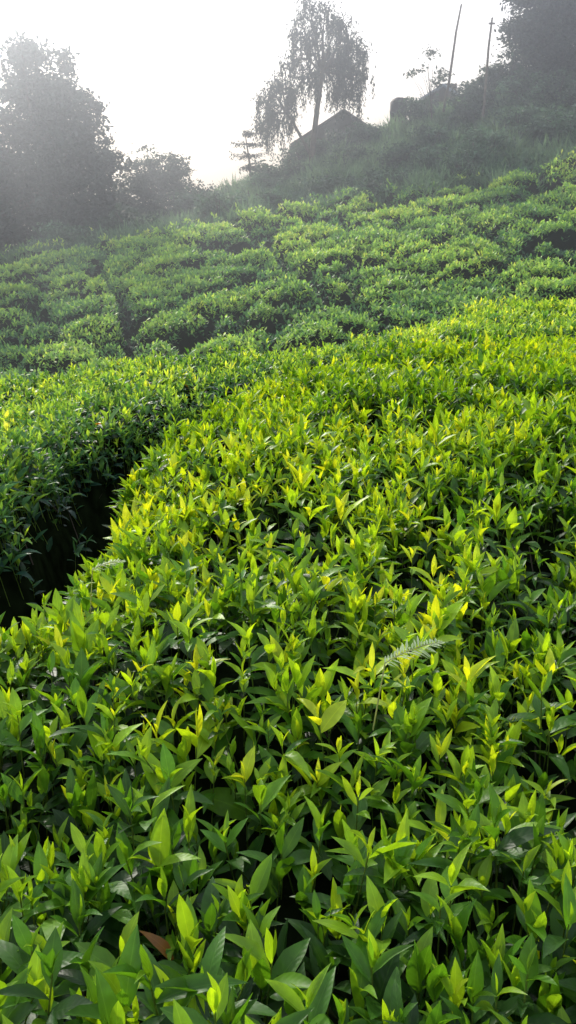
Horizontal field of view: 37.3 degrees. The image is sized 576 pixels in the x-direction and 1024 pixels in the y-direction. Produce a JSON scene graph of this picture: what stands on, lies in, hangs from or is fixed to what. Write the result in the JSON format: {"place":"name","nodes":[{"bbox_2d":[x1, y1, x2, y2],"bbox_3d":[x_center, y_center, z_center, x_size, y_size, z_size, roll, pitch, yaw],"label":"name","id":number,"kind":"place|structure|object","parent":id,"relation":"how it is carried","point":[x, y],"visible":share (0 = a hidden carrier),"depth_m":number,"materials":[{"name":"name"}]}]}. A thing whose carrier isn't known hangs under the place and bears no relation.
{"place":"outdoors","nodes":[
{"label":"outdoors","id":0,"kind":"place"},
{"bbox_2d":[0,0,531,230],"label":"sky","id":1,"kind":"structure","parent":0,"point":[180,77],"materials":[{"name":"white"}]},
{"bbox_2d":[0,75,575,359],"bbox_3d":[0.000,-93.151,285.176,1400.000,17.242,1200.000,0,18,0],"label":"ground","id":2,"kind":"structure","parent":0,"point":[129,344],"depth_m":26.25,"materials":[{"name":"green plant"}]},
{"bbox_2d":[0,108,15,248],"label":"broadleaf tree","id":3,"kind":"object","parent":2,"relation":"on","point":[1,121],"visible":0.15,"depth_m":28.39,"materials":[{"name":"green plant"}]},
{"bbox_2d":[0,30,135,254],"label":"broadleaf tree","id":4,"kind":"object","parent":2,"relation":"on","point":[70,157],"visible":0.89,"depth_m":28.65,"materials":[{"name":"green plant"}]},
{"bbox_2d":[85,206,168,233],"bbox_3d":[-5.485,-9.807,29.312,2.944,1.321,2.797,0,18,0],"label":"shrub","id":5,"kind":"object","parent":2,"relation":"on","point":[114,221],"visible":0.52,"depth_m":28.95,"materials":[{"name":"green plant"}]},
{"bbox_2d":[109,143,227,217],"bbox_3d":[-4.815,-12.202,32.548,5.486,3.451,3.234,0,18,0],"label":"tree","id":6,"kind":"object","parent":2,"relation":"on","point":[152,175],"visible":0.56,"depth_m":32.22,"materials":[{"name":"green plant"}]},
{"bbox_2d":[154,184,206,216],"bbox_3d":[-3.666,-11.214,31.082,2.417,1.407,2.557,0,18,0],"label":"shrub","id":7,"kind":"object","parent":2,"relation":"on","point":[181,206],"visible":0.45,"depth_m":30.76,"materials":[{"name":"green plant"}]},
{"bbox_2d":[187,188,246,210],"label":"shrub","id":8,"kind":"object","parent":2,"relation":"on","point":[220,193],"visible":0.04,"depth_m":30.25,"materials":[{"name":"green plant"}]},
{"bbox_2d":[191,191,243,220],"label":"shrub","id":9,"kind":"object","parent":2,"relation":"on","point":[209,206],"visible":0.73,"depth_m":27.78,"materials":[{"name":"green plant"}]},
{"bbox_2d":[229,128,264,175],"bbox_3d":[-1.504,-13.110,32.105,1.316,2.457,1.549,14,23,37],"label":"tiered sapling","id":10,"kind":"object","parent":2,"relation":"on","point":[252,144],"visible":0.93,"depth_m":31.89,"materials":[{"name":"green plant"}]},
{"bbox_2d":[229,188,264,206],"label":"shrub","id":11,"kind":"object","parent":2,"relation":"on","point":[237,196],"visible":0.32,"depth_m":28.44,"materials":[{"name":"green plant"}]},
{"bbox_2d":[239,171,287,191],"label":"shrub","id":12,"kind":"object","parent":2,"relation":"on","point":[265,181],"visible":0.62,"depth_m":30.84,"materials":[{"name":"green plant"}]},
{"bbox_2d":[243,159,292,183],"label":"shrub","id":13,"kind":"object","parent":2,"relation":"on","point":[265,168],"visible":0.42,"depth_m":31.64,"materials":[{"name":"green plant"}]},
{"bbox_2d":[257,178,302,210],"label":"shrub","id":14,"kind":"object","parent":2,"relation":"on","point":[270,197],"visible":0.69,"depth_m":27.14,"materials":[{"name":"green plant"}]},
{"bbox_2d":[0,326,575,1023],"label":"tea bush","id":15,"kind":"object","parent":2,"relation":"on","point":[222,800],"visible":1,"depth_m":1.49,"materials":[{"name":"green plant"}]},
{"bbox_2d":[90,558,124,613],"bbox_3d":[-0.390,0.170,1.845,0.088,0.134,0.039,-9,20,-25],"label":"fern frond","id":16,"kind":"object","parent":15,"relation":"on","point":[109,563],"visible":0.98,"depth_m":1.83,"materials":[{"name":"green plant"}]},
{"bbox_2d":[372,636,444,729],"bbox_3d":[0.198,0.284,1.399,0.122,0.148,0.057,-6,19,-18],"label":"fern frond","id":17,"kind":"object","parent":15,"relation":"on","point":[406,646],"visible":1,"depth_m":1.38,"materials":[{"name":"green plant"}]},
{"bbox_2d":[0,146,575,399],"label":"tea plantation rows","id":18,"kind":"object","parent":2,"relation":"on","point":[293,275],"visible":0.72,"depth_m":18.92,"materials":[{"name":"green plant"}]},
{"bbox_2d":[0,294,575,691],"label":"tea bush","id":19,"kind":"object","parent":2,"relation":"on","point":[70,450],"visible":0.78,"depth_m":4.96,"materials":[{"name":"green plant"}]},
{"bbox_2d":[274,136,317,166],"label":"shrub","id":20,"kind":"object","parent":2,"relation":"on","point":[299,155],"visible":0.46,"depth_m":33.23,"materials":[{"name":"green plant"}]},
{"bbox_2d":[277,157,314,179],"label":"shrub","id":21,"kind":"object","parent":2,"relation":"on","point":[292,169],"visible":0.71,"depth_m":31.40,"materials":[{"name":"green plant"}]},
{"bbox_2d":[250,0,376,163],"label":"weeping tree","id":22,"kind":"object","parent":2,"relation":"on","point":[344,66],"visible":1,"depth_m":31.36,"materials":[{"name":"green plant"}]},
{"bbox_2d":[291,170,359,195],"bbox_3d":[1.209,-10.765,28.098,2.246,0.977,1.788,-8,20,-21],"label":"shrub","id":23,"kind":"object","parent":2,"relation":"on","point":[330,182],"visible":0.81,"depth_m":28.05,"materials":[{"name":"green plant"}]},
{"bbox_2d":[290,109,364,156],"bbox_3d":[2.202,-15.241,36.033,4.262,2.775,4.315,0,18,0],"label":"hillside hut","id":24,"kind":"object","parent":2,"relation":"on","point":[330,122],"visible":0.21,"depth_m":34.04,"materials":[{"name":"grey wood"}]},
{"bbox_2d":[323,122,383,146],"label":"shrub","id":25,"kind":"object","parent":2,"relation":"on","point":[355,135],"visible":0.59,"depth_m":32.77,"materials":[{"name":"green plant"}]},
{"bbox_2d":[348,117,390,142],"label":"shrub","id":26,"kind":"object","parent":2,"relation":"on","point":[370,131],"visible":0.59,"depth_m":32.65,"materials":[{"name":"green plant"}]},
{"bbox_2d":[348,180,392,200],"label":"shrub","id":27,"kind":"object","parent":2,"relation":"on","point":[368,190],"visible":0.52,"depth_m":26.08,"materials":[{"name":"green plant"}]},
{"bbox_2d":[352,169,400,195],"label":"shrub","id":28,"kind":"object","parent":2,"relation":"on","point":[372,182],"visible":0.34,"depth_m":26.27,"materials":[{"name":"green plant"}]},
{"bbox_2d":[362,163,411,189],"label":"shrub","id":29,"kind":"object","parent":2,"relation":"on","point":[381,176],"visible":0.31,"depth_m":26.54,"materials":[{"name":"green plant"}]},
{"bbox_2d":[389,97,407,123],"bbox_3d":[4.350,-15.505,33.414,0.750,1.360,0.750,0,18,0],"label":"water tank","id":30,"kind":"object","parent":2,"relation":"on","point":[394,105],"visible":0.48,"depth_m":33.10,"materials":[{"name":"black plastic"}]},
{"bbox_2d":[375,140,429,169],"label":"shrub","id":31,"kind":"object","parent":2,"relation":"on","point":[401,150],"visible":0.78,"depth_m":28.82,"materials":[{"name":"green plant"}]},
{"bbox_2d":[392,92,441,122],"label":"shrub","id":32,"kind":"object","parent":2,"relation":"on","point":[416,105],"visible":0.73,"depth_m":32.42,"materials":[{"name":"green plant"}]},
{"bbox_2d":[403,44,454,117],"bbox_3d":[5.118,-15.537,31.572,2.025,3.182,1.220,0,18,0],"label":"young tree","id":33,"kind":"object","parent":2,"relation":"on","point":[440,71],"visible":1,"depth_m":31.34,"materials":[{"name":"green plant"}]},
{"bbox_2d":[405,121,454,150],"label":"shrub","id":34,"kind":"object","parent":2,"relation":"on","point":[428,129],"visible":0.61,"depth_m":30.03,"materials":[{"name":"green plant"}]},
{"bbox_2d":[418,83,461,110],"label":"tin shed","id":35,"kind":"structure","parent":2,"relation":"on","point":[441,93],"depth_m":34.85,"materials":[{"name":"grey metal"}]},
{"bbox_2d":[439,84,456,103],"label":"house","id":36,"kind":"structure","parent":35,"relation":"in","point":[442,92],"depth_m":34.84,"materials":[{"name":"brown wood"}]},
{"bbox_2d":[442,4,461,111],"bbox_3d":[5.963,-16.472,30.988,0.520,3.512,0.101,0,18,0],"label":"utility pole","id":37,"kind":"object","parent":2,"relation":"on","point":[449,78],"visible":1,"depth_m":30.99,"materials":[{"name":"brown wood"}]},
{"bbox_2d":[442,89,493,126],"bbox_3d":[6.708,-14.787,31.393,1.899,1.335,2.288,9,21,26],"label":"shrub","id":38,"kind":"object","parent":2,"relation":"on","point":[466,110],"visible":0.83,"depth_m":30.87,"materials":[{"name":"green plant"}]},
{"bbox_2d":[452,131,502,156],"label":"shrub","id":39,"kind":"object","parent":2,"relation":"on","point":[479,139],"visible":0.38,"depth_m":27.86,"materials":[{"name":"green plant"}]},
{"bbox_2d":[480,17,494,123],"bbox_3d":[7.052,-15.437,30.173,0.300,3.655,0.101,0,18,0],"label":"utility pole","id":40,"kind":"object","parent":2,"relation":"on","point":[485,85],"visible":0.88,"depth_m":30.10,"materials":[{"name":"brown wood"}]},
{"bbox_2d":[453,125,522,153],"bbox_3d":[6.595,-12.095,28.194,2.177,1.293,2.174,0,18,0],"label":"shrub","id":41,"kind":"object","parent":2,"relation":"on","point":[495,136],"visible":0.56,"depth_m":27.76,"materials":[{"name":"green plant"}]},
{"bbox_2d":[449,46,545,104],"bbox_3d":[7.684,-15.866,31.335,3.512,2.210,2.119,4,19,10],"label":"young tree","id":42,"kind":"object","parent":2,"relation":"on","point":[497,71],"visible":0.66,"depth_m":31.08,"materials":[{"name":"green plant"}]},
{"bbox_2d":[496,113,552,142],"bbox_3d":[7.935,-12.740,28.584,1.932,1.174,1.986,0,18,0],"label":"shrub","id":43,"kind":"object","parent":2,"relation":"on","point":[530,127],"visible":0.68,"depth_m":28.18,"materials":[{"name":"green plant"}]},
{"bbox_2d":[493,0,575,97],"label":"broadleaf tree","id":44,"kind":"object","parent":2,"relation":"on","point":[548,27],"visible":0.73,"depth_m":30.48,"materials":[{"name":"green plant"}]},
{"bbox_2d":[530,103,575,140],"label":"shrub","id":45,"kind":"object","parent":2,"relation":"on","point":[567,123],"visible":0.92,"depth_m":27.51,"materials":[{"name":"green plant"}]}
]}

